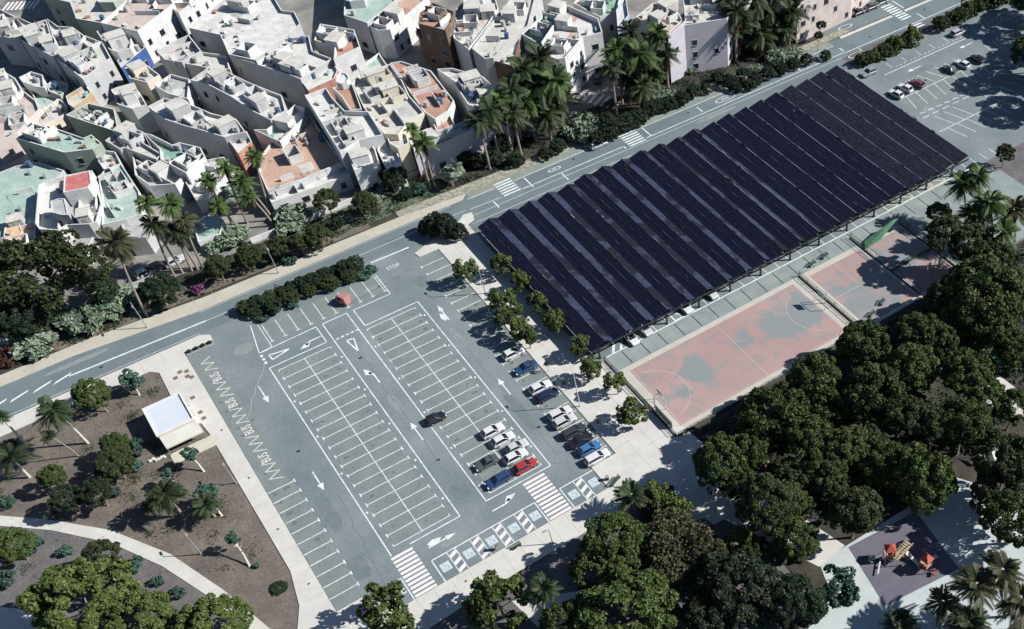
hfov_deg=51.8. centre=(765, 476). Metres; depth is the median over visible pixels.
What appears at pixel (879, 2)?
parked car
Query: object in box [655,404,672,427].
notice panel
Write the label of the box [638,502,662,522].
shrub
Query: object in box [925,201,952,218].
round tree
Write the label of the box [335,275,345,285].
plant
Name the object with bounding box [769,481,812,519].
broad tree
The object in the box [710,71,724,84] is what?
shrub
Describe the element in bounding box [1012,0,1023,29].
broad tree
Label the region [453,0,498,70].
house
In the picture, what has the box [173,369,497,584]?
pavement pits
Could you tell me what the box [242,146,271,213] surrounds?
palm tree
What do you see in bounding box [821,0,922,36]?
road
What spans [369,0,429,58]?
house
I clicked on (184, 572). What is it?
curved path
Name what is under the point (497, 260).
plaza tree
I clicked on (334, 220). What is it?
shrub
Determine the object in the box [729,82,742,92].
shrub
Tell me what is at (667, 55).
palm tree
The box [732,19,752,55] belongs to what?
palm tree
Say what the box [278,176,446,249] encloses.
lawn
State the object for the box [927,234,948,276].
round tree
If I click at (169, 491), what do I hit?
palm tree
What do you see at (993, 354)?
shade sail
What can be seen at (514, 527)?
painted markings
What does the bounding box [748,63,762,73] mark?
agave clump
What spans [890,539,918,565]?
play bridge
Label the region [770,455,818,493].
broad tree
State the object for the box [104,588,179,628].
broad tree
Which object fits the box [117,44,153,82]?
house
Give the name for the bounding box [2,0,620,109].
side street crossing
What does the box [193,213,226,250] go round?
house
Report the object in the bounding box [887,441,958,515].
broad tree
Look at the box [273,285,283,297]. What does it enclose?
hedge shrub
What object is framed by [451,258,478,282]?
plaza tree
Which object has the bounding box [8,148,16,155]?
window
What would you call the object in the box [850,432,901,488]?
broad tree
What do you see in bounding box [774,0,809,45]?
palm tree
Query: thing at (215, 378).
painted word
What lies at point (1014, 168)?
ground
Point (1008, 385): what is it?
park path
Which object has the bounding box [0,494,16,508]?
shrub
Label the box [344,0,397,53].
house
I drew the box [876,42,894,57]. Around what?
hedge shrub
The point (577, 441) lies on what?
parked car
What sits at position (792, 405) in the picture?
broad tree
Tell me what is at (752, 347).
court lines
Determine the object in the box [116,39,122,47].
roof door
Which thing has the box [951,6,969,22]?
hedge shrub
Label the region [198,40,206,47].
window
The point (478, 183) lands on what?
verge edge
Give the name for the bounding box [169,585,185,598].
shrub
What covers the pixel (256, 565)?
shrub
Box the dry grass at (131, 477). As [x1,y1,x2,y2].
[0,377,263,575]
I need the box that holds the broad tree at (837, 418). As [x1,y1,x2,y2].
[807,381,858,431]
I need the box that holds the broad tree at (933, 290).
[923,277,956,320]
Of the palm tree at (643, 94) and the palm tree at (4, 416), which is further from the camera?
the palm tree at (643, 94)
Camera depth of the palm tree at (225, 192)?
203.92 m
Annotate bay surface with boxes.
[188,62,976,609]
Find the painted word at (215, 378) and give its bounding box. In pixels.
[210,372,221,382]
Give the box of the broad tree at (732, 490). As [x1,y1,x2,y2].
[722,466,756,500]
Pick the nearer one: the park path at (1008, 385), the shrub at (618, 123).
the park path at (1008, 385)
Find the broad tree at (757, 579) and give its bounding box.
[689,548,784,626]
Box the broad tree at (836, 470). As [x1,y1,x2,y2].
[801,448,851,500]
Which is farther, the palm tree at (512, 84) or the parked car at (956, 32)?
the parked car at (956, 32)
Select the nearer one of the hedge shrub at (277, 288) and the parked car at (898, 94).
the hedge shrub at (277, 288)
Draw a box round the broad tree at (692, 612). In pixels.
[679,595,738,628]
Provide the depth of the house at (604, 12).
242.55 m
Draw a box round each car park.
[178,236,614,611]
[475,1,1023,361]
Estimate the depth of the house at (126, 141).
211.58 m
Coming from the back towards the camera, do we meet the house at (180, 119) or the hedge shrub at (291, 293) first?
the house at (180, 119)
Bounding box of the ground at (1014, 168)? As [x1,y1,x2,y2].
[12,0,1023,577]
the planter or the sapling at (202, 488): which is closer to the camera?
the sapling at (202, 488)
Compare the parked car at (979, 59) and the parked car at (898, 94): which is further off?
the parked car at (979, 59)
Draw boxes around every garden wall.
[0,275,155,345]
[250,195,363,242]
[407,169,419,179]
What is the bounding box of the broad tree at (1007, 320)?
[974,311,1019,349]
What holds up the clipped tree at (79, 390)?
on the park soil at (250, 586)
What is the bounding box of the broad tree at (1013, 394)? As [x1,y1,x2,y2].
[992,388,1023,430]
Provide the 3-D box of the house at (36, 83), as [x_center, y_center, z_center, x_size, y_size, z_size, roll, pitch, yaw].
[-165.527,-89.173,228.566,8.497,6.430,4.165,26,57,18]
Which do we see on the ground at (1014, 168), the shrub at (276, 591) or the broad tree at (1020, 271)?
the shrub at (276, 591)
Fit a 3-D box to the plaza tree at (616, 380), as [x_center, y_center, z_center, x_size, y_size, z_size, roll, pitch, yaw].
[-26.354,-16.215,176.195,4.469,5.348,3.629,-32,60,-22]
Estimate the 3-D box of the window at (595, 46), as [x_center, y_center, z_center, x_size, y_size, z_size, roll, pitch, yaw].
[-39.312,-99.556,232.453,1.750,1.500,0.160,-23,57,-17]
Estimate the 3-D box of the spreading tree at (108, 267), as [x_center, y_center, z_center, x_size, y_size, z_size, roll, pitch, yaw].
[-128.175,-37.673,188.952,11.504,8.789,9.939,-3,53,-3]
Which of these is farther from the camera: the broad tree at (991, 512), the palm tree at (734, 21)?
the palm tree at (734, 21)
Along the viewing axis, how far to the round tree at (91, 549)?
151.81 m
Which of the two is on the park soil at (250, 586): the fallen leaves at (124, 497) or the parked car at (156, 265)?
the fallen leaves at (124, 497)
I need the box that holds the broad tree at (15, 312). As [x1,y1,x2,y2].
[0,293,58,340]
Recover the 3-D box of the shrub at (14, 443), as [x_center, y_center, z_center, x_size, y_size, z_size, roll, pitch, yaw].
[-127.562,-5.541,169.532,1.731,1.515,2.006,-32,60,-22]
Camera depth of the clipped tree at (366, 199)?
202.99 m
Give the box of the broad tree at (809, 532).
[771,516,820,562]
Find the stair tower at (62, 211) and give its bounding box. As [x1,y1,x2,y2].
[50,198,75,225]
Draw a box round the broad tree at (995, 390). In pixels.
[963,379,1007,417]
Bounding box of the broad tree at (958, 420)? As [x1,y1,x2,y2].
[937,395,995,457]
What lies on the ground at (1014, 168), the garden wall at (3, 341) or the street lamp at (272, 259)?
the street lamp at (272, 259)
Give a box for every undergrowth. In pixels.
[3,33,817,368]
[697,244,1023,525]
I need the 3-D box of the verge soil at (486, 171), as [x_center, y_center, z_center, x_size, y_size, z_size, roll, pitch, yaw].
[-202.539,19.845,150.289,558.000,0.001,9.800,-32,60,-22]
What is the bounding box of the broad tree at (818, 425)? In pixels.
[781,411,830,458]
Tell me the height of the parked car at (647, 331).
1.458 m
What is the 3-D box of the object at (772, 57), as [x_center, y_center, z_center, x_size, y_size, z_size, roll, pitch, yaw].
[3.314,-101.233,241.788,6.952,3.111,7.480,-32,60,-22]
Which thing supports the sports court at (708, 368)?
on the court border at (842, 321)
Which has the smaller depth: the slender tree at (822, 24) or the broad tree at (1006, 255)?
the broad tree at (1006, 255)
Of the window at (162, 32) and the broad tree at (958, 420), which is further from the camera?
the window at (162, 32)
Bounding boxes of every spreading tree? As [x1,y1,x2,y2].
[0,228,98,310]
[0,241,54,295]
[47,248,116,292]
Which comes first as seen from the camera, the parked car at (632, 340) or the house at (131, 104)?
the parked car at (632, 340)
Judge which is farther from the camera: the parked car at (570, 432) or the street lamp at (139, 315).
the street lamp at (139, 315)
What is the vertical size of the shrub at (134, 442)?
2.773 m
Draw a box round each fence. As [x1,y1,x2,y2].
[604,357,676,436]
[678,342,843,435]
[798,271,854,321]
[850,232,921,294]
[892,246,931,270]
[899,218,959,265]
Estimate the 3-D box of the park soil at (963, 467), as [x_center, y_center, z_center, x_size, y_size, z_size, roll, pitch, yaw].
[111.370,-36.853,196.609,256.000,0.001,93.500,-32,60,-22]
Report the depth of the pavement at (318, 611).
169.15 m
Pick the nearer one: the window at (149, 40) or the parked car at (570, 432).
the parked car at (570, 432)
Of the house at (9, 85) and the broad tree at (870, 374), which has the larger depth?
the house at (9, 85)
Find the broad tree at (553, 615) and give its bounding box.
[538,599,596,628]
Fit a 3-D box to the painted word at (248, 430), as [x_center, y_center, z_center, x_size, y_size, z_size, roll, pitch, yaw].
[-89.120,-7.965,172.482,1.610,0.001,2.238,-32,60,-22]
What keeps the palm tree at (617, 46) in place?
on the verge soil at (486, 171)
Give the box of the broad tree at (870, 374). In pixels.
[835,361,906,423]
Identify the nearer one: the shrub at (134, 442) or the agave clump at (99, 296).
the shrub at (134, 442)
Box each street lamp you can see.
[130,302,147,327]
[184,533,201,554]
[222,463,236,483]
[265,246,278,272]
[470,257,485,293]
[565,365,580,406]
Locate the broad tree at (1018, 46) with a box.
[1010,36,1023,82]
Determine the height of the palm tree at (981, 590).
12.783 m
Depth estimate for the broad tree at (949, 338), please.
174.68 m
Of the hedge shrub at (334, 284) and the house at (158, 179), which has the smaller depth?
the hedge shrub at (334, 284)
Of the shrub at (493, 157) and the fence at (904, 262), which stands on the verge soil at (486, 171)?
the shrub at (493, 157)
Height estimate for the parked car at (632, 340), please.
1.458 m
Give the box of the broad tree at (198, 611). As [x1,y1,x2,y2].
[174,592,254,628]
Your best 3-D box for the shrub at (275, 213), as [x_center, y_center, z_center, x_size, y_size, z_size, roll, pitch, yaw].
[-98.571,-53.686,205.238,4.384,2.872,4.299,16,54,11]
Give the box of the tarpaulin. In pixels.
[864,218,898,247]
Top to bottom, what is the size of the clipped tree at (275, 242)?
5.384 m
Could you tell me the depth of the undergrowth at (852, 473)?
175.60 m
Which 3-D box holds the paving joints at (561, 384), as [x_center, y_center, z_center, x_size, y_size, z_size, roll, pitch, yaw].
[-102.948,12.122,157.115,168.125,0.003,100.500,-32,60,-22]
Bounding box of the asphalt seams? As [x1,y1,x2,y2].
[1,50,836,590]
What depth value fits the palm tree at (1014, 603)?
143.93 m
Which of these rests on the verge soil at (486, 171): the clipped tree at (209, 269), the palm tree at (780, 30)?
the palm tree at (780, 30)
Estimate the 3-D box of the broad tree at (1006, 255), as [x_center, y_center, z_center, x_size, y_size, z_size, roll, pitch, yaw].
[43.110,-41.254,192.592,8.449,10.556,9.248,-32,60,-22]
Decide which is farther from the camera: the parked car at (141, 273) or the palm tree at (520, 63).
the palm tree at (520, 63)
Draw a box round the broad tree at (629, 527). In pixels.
[578,510,652,571]
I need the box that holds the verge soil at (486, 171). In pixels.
[0,25,823,374]
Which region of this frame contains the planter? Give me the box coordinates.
[185,340,213,355]
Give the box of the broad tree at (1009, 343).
[995,328,1023,368]
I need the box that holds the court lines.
[632,239,939,423]
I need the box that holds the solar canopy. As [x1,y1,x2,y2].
[478,65,968,359]
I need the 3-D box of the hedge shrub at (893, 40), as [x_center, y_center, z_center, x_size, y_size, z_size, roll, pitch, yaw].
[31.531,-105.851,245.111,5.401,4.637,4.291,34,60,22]
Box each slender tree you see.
[814,31,822,50]
[816,21,825,30]
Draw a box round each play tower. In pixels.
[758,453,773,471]
[867,543,896,562]
[918,552,938,572]
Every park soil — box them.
[0,372,298,628]
[0,526,228,628]
[430,502,811,628]
[689,240,1023,628]
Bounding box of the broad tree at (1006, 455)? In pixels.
[971,428,1023,494]
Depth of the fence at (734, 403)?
176.46 m
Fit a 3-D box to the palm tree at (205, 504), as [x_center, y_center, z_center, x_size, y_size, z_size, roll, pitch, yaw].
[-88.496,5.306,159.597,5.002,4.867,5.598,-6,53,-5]
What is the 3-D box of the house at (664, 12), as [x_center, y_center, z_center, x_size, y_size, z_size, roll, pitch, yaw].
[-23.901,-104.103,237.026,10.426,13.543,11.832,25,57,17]
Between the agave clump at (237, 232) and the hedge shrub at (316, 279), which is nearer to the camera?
the hedge shrub at (316, 279)
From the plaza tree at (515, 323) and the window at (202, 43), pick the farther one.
the window at (202, 43)
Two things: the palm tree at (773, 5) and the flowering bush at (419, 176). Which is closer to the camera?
the flowering bush at (419, 176)
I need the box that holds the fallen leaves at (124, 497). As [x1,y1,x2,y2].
[0,373,273,619]
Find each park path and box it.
[512,591,609,626]
[671,426,844,566]
[970,375,1023,421]
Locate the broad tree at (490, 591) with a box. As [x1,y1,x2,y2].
[461,569,528,628]
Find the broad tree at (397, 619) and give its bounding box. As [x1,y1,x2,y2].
[355,579,414,628]
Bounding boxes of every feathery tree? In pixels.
[634,505,714,583]
[677,535,729,582]
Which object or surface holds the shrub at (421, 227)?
on the ground at (1014, 168)
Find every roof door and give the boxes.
[0,28,6,35]
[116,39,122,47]
[261,102,266,110]
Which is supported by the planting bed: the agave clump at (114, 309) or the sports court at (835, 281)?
the agave clump at (114, 309)
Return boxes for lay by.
[467,42,832,198]
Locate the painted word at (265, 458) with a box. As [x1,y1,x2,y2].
[258,452,270,463]
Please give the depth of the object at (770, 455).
167.41 m
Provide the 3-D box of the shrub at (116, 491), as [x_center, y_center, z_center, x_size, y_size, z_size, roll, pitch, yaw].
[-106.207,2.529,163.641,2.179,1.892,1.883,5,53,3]
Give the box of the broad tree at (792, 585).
[763,573,828,628]
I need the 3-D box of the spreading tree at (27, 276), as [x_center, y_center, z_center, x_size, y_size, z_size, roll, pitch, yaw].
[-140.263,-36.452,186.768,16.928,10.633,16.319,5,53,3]
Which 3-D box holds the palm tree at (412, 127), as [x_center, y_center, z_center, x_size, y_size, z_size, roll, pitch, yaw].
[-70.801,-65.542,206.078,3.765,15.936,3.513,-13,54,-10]
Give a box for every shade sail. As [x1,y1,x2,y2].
[459,212,476,227]
[989,349,1003,372]
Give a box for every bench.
[511,540,520,549]
[610,474,620,486]
[809,259,815,267]
[821,250,827,259]
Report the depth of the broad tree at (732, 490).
158.19 m
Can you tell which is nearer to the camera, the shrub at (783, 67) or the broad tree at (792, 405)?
the broad tree at (792, 405)
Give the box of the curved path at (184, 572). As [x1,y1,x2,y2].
[0,516,269,628]
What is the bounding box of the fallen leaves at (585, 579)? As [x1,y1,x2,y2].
[441,509,789,628]
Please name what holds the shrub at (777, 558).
on the park soil at (963, 467)
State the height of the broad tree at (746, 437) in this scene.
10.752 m
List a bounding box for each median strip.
[839,15,892,38]
[903,0,931,11]
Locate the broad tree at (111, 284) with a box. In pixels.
[85,273,120,302]
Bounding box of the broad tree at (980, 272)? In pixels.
[933,252,1023,345]
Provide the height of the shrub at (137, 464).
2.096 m
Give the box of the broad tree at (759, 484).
[734,472,799,536]
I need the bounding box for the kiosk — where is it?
[142,392,206,454]
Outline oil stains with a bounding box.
[219,41,856,566]
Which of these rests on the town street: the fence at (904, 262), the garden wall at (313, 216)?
the garden wall at (313, 216)
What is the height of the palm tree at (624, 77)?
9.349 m
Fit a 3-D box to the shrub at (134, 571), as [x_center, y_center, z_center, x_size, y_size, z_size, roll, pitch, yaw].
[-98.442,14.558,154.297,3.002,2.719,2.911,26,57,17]
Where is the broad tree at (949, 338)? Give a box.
[920,321,959,366]
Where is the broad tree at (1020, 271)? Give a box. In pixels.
[982,266,1023,312]
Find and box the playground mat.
[848,513,957,605]
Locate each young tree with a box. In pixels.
[118,368,145,395]
[641,479,674,512]
[661,495,693,518]
[723,525,757,552]
[738,539,766,568]
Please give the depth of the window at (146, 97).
228.65 m
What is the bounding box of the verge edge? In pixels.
[396,30,850,216]
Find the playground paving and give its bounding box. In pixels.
[808,477,1023,628]
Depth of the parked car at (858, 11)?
255.54 m
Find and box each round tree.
[0,526,35,565]
[35,464,67,489]
[47,483,81,513]
[74,478,112,506]
[80,538,120,569]
[93,445,134,481]
[98,432,130,458]
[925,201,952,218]
[925,214,965,265]
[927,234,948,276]
[948,222,990,261]
[995,143,1015,167]
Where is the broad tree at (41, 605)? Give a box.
[15,556,140,628]
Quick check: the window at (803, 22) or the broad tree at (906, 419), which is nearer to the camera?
the broad tree at (906, 419)
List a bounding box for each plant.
[255,310,269,322]
[287,298,298,307]
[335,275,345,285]
[358,269,371,280]
[363,264,377,275]
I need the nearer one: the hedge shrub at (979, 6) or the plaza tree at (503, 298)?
the plaza tree at (503, 298)
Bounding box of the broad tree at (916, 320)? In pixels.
[895,311,943,358]
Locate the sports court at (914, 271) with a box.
[868,228,953,291]
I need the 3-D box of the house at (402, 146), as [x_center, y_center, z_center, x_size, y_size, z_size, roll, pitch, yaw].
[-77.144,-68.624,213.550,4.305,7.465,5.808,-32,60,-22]
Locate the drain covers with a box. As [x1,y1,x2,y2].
[99,9,926,460]
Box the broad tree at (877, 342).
[835,318,892,367]
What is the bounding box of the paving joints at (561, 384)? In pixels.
[9,206,719,621]
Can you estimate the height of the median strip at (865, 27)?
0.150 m
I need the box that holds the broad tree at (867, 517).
[827,485,884,538]
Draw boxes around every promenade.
[607,163,995,370]
[902,170,1023,264]
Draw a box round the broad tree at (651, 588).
[565,563,680,628]
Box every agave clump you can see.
[8,328,58,360]
[53,306,71,324]
[81,308,108,325]
[91,288,109,304]
[100,302,125,321]
[112,284,140,306]
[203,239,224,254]
[214,223,249,249]
[273,201,312,226]
[274,220,299,235]
[371,190,386,203]
[378,184,391,190]
[521,126,539,138]
[561,126,579,142]
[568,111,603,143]
[651,94,666,105]
[660,87,677,96]
[685,67,695,73]
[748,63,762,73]
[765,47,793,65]
[784,44,802,56]
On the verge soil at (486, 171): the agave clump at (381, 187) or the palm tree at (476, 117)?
the palm tree at (476, 117)
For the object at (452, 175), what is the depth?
209.62 m
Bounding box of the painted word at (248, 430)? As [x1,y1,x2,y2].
[241,424,253,435]
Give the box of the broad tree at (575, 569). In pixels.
[568,543,620,590]
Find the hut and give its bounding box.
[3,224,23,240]
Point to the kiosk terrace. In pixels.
(208, 442)
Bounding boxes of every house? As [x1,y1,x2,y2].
[0,9,36,67]
[0,68,24,100]
[0,89,42,163]
[0,160,66,268]
[16,16,51,75]
[16,124,106,178]
[19,71,49,98]
[28,99,73,131]
[31,90,59,107]
[33,19,84,86]
[35,170,107,250]
[45,0,126,41]
[46,80,71,107]
[55,36,125,105]
[63,170,100,206]
[66,85,98,110]
[66,103,121,148]
[69,237,98,263]
[96,150,128,174]
[97,28,135,74]
[97,164,147,243]
[101,0,184,63]
[105,120,163,172]
[111,82,159,133]
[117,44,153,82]
[121,216,161,255]
[125,59,161,103]
[133,154,192,204]
[144,133,208,183]
[148,97,248,166]
[154,74,201,107]
[157,35,203,88]
[173,0,222,40]
[185,52,235,77]
[185,152,234,213]
[189,0,304,79]
[191,63,287,132]
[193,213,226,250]
[229,36,333,108]
[229,131,258,176]
[254,105,307,150]
[259,115,343,194]
[266,167,354,211]
[303,63,338,101]
[305,88,386,185]
[314,24,366,82]
[332,82,361,110]
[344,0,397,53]
[348,146,382,190]
[353,64,428,159]
[365,53,386,68]
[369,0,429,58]
[377,142,408,191]
[387,133,417,173]
[390,61,459,130]
[411,114,513,180]
[416,28,428,63]
[418,2,459,68]
[432,115,454,134]
[437,68,494,117]
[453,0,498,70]
[472,0,543,88]
[494,39,521,93]
[522,0,565,66]
[541,5,607,98]
[574,0,626,47]
[616,0,629,53]
[636,0,682,79]
[668,0,732,82]
[733,0,761,45]
[796,0,869,43]
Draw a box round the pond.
[0,607,35,628]
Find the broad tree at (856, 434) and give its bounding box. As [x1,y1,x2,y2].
[824,424,873,466]
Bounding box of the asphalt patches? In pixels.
[44,61,1006,580]
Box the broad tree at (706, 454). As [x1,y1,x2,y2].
[691,431,749,494]
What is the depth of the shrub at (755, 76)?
235.21 m
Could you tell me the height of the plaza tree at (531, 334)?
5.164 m
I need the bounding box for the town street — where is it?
[0,0,795,347]
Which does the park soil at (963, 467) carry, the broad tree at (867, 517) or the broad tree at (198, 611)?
the broad tree at (867, 517)
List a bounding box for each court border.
[620,277,853,428]
[800,222,955,324]
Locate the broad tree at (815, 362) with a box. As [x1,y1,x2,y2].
[784,351,844,405]
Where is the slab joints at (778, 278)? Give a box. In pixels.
[622,175,977,362]
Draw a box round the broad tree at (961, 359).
[938,346,995,397]
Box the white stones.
[148,455,165,461]
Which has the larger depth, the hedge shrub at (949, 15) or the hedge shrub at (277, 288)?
the hedge shrub at (949, 15)
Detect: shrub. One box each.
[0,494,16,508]
[0,569,15,588]
[5,437,17,447]
[26,534,45,555]
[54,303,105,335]
[57,544,73,556]
[90,299,112,307]
[109,486,121,497]
[127,437,142,456]
[130,555,143,569]
[131,458,143,471]
[131,563,138,574]
[150,575,164,586]
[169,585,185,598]
[234,299,252,315]
[244,305,262,319]
[247,294,266,312]
[253,562,259,568]
[262,289,277,303]
[263,298,282,314]
[270,580,287,594]
[271,204,285,219]
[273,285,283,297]
[275,287,300,303]
[281,253,297,265]
[283,280,298,289]
[293,275,309,291]
[301,283,317,296]
[302,272,322,288]
[316,266,332,278]
[319,275,338,291]
[327,264,342,275]
[330,217,344,228]
[334,259,354,274]
[339,269,359,282]
[346,254,364,271]
[363,186,376,194]
[398,187,412,199]
[411,182,427,194]
[417,220,430,234]
[423,211,445,237]
[431,213,458,238]
[446,221,468,239]
[458,150,472,164]
[468,152,485,168]
[481,148,503,165]
[492,132,513,150]
[506,152,525,166]
[539,146,553,159]
[549,138,567,152]
[588,130,605,144]
[599,111,614,124]
[600,125,617,140]
[607,118,627,133]
[618,113,635,129]
[629,108,647,124]
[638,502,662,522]
[640,100,659,118]
[650,98,668,111]
[661,95,678,110]
[663,485,674,498]
[674,90,689,105]
[686,84,700,97]
[700,82,713,94]
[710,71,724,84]
[722,74,738,88]
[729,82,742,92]
[736,67,751,83]
[743,78,756,89]
[749,73,762,85]
[758,535,769,556]
[760,65,775,78]
[773,549,788,564]
[774,63,788,74]
[787,57,800,69]
[800,53,812,65]
[819,49,831,60]
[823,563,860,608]
[854,53,867,67]
[859,50,876,64]
[870,47,883,62]
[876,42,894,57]
[883,35,905,54]
[900,34,910,48]
[901,24,923,46]
[931,15,950,29]
[944,11,959,24]
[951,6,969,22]
[960,0,976,17]
[971,0,985,12]
[981,0,996,8]
[988,0,1006,5]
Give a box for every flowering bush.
[0,346,18,366]
[190,283,204,294]
[417,171,432,180]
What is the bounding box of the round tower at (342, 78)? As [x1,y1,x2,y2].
[336,72,350,89]
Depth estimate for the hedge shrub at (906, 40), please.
245.69 m
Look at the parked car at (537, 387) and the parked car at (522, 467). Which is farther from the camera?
the parked car at (537, 387)
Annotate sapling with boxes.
[160,467,172,480]
[179,447,204,471]
[192,483,222,516]
[224,530,251,567]
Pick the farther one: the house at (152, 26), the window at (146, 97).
the house at (152, 26)
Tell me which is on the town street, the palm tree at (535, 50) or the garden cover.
the palm tree at (535, 50)
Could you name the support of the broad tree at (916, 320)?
on the park soil at (963, 467)
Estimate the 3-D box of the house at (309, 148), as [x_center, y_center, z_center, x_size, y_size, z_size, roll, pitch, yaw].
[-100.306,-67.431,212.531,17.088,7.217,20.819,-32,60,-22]
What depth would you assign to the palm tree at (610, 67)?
219.47 m
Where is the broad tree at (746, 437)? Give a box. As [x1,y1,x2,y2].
[733,428,770,469]
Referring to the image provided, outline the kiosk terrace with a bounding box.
[170,433,220,464]
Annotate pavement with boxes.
[0,194,465,386]
[0,225,738,628]
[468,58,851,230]
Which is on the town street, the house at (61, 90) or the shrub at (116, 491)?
the house at (61, 90)
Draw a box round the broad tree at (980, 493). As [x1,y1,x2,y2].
[968,469,1019,520]
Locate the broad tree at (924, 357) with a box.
[882,342,939,392]
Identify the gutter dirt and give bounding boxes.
[186,250,614,610]
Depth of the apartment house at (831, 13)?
248.40 m
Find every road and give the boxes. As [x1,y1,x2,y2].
[0,0,960,415]
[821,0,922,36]
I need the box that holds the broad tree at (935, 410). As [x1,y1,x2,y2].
[910,402,955,453]
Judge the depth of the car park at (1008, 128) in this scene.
233.53 m
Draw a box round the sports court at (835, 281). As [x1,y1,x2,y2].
[810,250,915,321]
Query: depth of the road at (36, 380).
203.05 m
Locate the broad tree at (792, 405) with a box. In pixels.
[736,380,810,455]
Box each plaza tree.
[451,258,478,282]
[488,287,516,309]
[489,253,512,275]
[491,307,513,329]
[505,314,533,340]
[508,300,522,318]
[510,268,530,293]
[518,326,537,347]
[525,290,547,313]
[541,308,565,332]
[569,334,589,356]
[579,355,601,379]
[602,371,625,393]
[615,396,648,424]
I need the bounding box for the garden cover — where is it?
[318,128,326,138]
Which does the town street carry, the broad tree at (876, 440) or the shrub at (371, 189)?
the shrub at (371, 189)
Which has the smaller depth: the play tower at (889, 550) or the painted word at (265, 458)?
the play tower at (889, 550)
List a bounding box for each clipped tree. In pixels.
[70,377,111,412]
[136,272,182,307]
[203,254,230,280]
[233,242,263,268]
[265,235,291,255]
[287,233,310,255]
[303,224,333,249]
[312,188,339,213]
[350,191,377,216]
[378,163,407,191]
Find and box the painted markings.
[0,1,1023,610]
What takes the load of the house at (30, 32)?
on the town street
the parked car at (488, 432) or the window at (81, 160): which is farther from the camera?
the window at (81, 160)
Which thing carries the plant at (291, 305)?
on the car park at (288, 436)
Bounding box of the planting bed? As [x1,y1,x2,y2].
[40,224,370,350]
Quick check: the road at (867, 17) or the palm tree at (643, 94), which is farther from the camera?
the road at (867, 17)
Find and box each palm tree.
[0,410,26,443]
[0,442,40,481]
[32,394,88,443]
[39,429,78,456]
[91,226,148,316]
[133,194,175,276]
[139,214,183,272]
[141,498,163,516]
[143,477,192,517]
[155,192,192,271]
[161,223,198,269]
[171,210,203,267]
[191,491,225,523]
[196,171,232,223]
[207,196,235,224]
[213,158,248,223]
[219,183,253,208]
[226,170,273,220]
[235,188,274,226]
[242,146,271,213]
[404,122,431,189]
[409,131,439,187]
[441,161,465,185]
[462,109,496,169]
[465,93,510,156]
[489,85,512,149]
[496,72,528,140]
[499,99,532,154]
[504,55,544,124]
[516,86,549,140]
[519,42,562,97]
[520,73,550,131]
[522,571,563,611]
[528,102,567,139]
[533,64,574,128]
[545,84,583,128]
[597,57,626,114]
[598,36,631,103]
[611,477,651,512]
[614,18,647,83]
[616,65,645,99]
[620,38,661,85]
[624,72,661,104]
[633,62,667,92]
[642,22,670,82]
[653,42,680,88]
[711,0,737,12]
[719,0,754,62]
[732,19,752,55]
[734,0,772,49]
[739,10,768,44]
[744,18,778,56]
[752,0,783,32]
[769,15,798,47]
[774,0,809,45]
[788,0,813,36]
[878,608,921,628]
[919,584,964,628]
[942,604,990,628]
[943,170,976,222]
[945,562,1001,616]
[954,201,992,239]
[962,163,993,194]
[969,189,1008,235]
[977,548,1023,609]
[985,216,1020,265]
[989,195,1023,244]
[993,583,1023,628]
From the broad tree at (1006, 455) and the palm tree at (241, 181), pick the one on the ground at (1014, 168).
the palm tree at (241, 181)
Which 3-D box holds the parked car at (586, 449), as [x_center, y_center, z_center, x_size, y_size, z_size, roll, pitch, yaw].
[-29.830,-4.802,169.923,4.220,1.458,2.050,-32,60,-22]
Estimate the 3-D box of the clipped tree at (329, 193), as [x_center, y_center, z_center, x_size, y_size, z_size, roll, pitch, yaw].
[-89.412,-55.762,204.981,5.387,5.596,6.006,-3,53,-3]
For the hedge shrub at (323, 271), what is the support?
on the ground at (1014, 168)
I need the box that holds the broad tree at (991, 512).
[978,488,1023,548]
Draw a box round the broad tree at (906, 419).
[876,392,928,442]
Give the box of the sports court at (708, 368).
[630,284,842,424]
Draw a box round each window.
[5,44,14,50]
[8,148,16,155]
[77,158,85,164]
[142,94,150,101]
[147,37,153,45]
[159,28,166,36]
[175,31,181,38]
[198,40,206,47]
[281,91,288,98]
[301,195,311,202]
[340,182,347,189]
[350,63,357,71]
[394,32,399,41]
[439,160,446,168]
[441,49,448,56]
[592,43,598,50]
[800,20,805,27]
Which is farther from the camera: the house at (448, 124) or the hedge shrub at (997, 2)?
the hedge shrub at (997, 2)
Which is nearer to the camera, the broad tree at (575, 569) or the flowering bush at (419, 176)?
the broad tree at (575, 569)
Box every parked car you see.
[133,267,156,279]
[146,260,164,270]
[163,254,184,268]
[333,292,351,305]
[424,411,446,425]
[473,454,499,471]
[479,422,505,439]
[484,469,511,489]
[490,431,515,448]
[501,346,524,361]
[502,448,528,465]
[504,438,528,453]
[512,457,538,474]
[513,359,537,375]
[528,379,552,395]
[535,387,559,403]
[547,405,572,421]
[552,413,576,429]
[560,422,586,440]
[567,431,593,449]
[576,439,601,456]
[583,448,610,466]
[588,139,607,150]
[594,73,601,83]
[622,330,639,345]
[638,322,653,336]
[679,301,693,314]
[703,289,718,299]
[852,7,866,16]
[860,66,876,77]
[863,2,878,11]
[873,0,888,6]
[887,89,904,99]
[897,83,913,93]
[909,79,925,88]
[941,64,957,74]
[950,28,965,37]
[954,59,970,69]
[968,54,984,63]
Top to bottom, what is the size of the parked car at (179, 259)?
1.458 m
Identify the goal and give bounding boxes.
[652,387,666,409]
[814,289,828,310]
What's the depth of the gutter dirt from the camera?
170.80 m
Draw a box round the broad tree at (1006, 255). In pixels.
[970,235,1014,265]
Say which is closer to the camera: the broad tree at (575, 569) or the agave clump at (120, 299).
the broad tree at (575, 569)
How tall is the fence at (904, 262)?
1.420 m
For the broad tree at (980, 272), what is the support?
on the park soil at (963, 467)

